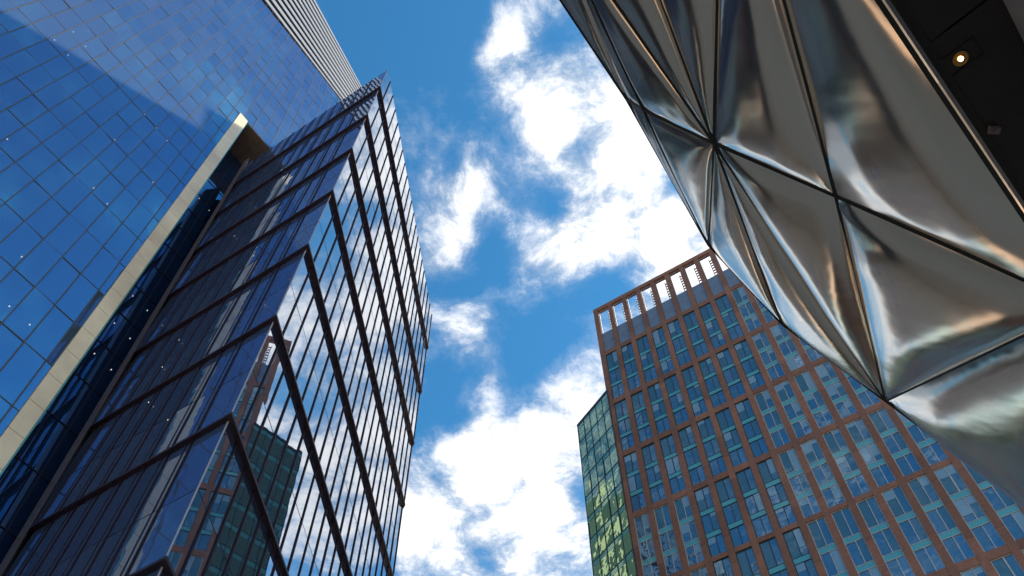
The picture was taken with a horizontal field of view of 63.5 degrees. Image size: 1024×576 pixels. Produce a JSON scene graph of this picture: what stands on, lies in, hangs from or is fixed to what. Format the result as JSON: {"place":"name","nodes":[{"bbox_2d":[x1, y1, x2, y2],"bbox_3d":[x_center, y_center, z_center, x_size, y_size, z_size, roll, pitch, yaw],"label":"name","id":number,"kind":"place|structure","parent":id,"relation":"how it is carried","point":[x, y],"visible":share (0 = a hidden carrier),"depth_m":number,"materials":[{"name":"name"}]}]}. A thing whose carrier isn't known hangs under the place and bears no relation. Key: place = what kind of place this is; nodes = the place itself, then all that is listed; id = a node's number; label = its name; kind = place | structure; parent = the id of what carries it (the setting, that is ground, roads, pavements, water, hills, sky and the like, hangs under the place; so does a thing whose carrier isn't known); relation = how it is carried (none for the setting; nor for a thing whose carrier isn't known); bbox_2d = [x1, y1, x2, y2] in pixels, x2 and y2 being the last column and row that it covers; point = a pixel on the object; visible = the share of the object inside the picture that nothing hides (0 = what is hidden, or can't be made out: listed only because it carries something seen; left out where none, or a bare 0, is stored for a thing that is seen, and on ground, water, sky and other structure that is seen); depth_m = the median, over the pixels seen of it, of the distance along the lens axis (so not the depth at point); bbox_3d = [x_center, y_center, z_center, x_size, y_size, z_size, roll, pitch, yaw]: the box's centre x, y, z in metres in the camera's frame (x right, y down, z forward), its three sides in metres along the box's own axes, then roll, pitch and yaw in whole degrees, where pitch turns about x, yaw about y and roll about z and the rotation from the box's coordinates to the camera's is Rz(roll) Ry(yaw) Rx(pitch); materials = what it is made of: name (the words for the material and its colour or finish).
{"place":"outdoors","nodes":[
{"label":"outdoors","id":0,"kind":"place"},
{"bbox_2d":[315,0,727,575],"label":"sky","id":1,"kind":"structure","parent":0,"point":[540,199],"materials":[{"name":"blue"}]},
{"bbox_2d":[559,0,1023,508],"bbox_3d":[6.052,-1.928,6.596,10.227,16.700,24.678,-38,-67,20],"label":"metal clad building","id":2,"kind":"structure","parent":0,"point":[846,177],"depth_m":9.74,"materials":[{"name":"silver metal"}]},
{"label":"plaza","id":3,"kind":"structure","parent":0,"visible":0},
{"bbox_2d":[0,0,362,563],"bbox_3d":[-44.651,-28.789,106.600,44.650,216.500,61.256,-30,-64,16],"label":"glass tower","id":4,"kind":"structure","parent":3,"relation":"on","point":[135,135],"depth_m":65.16,"materials":[{"name":"glass"}]},
{"bbox_2d":[0,70,431,575],"bbox_3d":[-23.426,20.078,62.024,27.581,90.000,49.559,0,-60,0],"label":"prow building","id":5,"kind":"structure","parent":3,"relation":"on","point":[255,412],"depth_m":51.73,"materials":[{"name":"glass"}]},
{"bbox_2d":[577,390,637,575],"bbox_3d":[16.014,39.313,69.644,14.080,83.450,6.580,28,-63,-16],"label":"green glass building","id":6,"kind":"structure","parent":3,"relation":"on","point":[611,543],"depth_m":90.42,"materials":[{"name":"green glass"}]},
{"bbox_2d":[593,248,1023,575],"bbox_3d":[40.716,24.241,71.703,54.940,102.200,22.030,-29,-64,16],"label":"brick building","id":7,"kind":"structure","parent":3,"relation":"on","point":[754,436],"depth_m":79.43,"materials":[{"name":"brown brick"}]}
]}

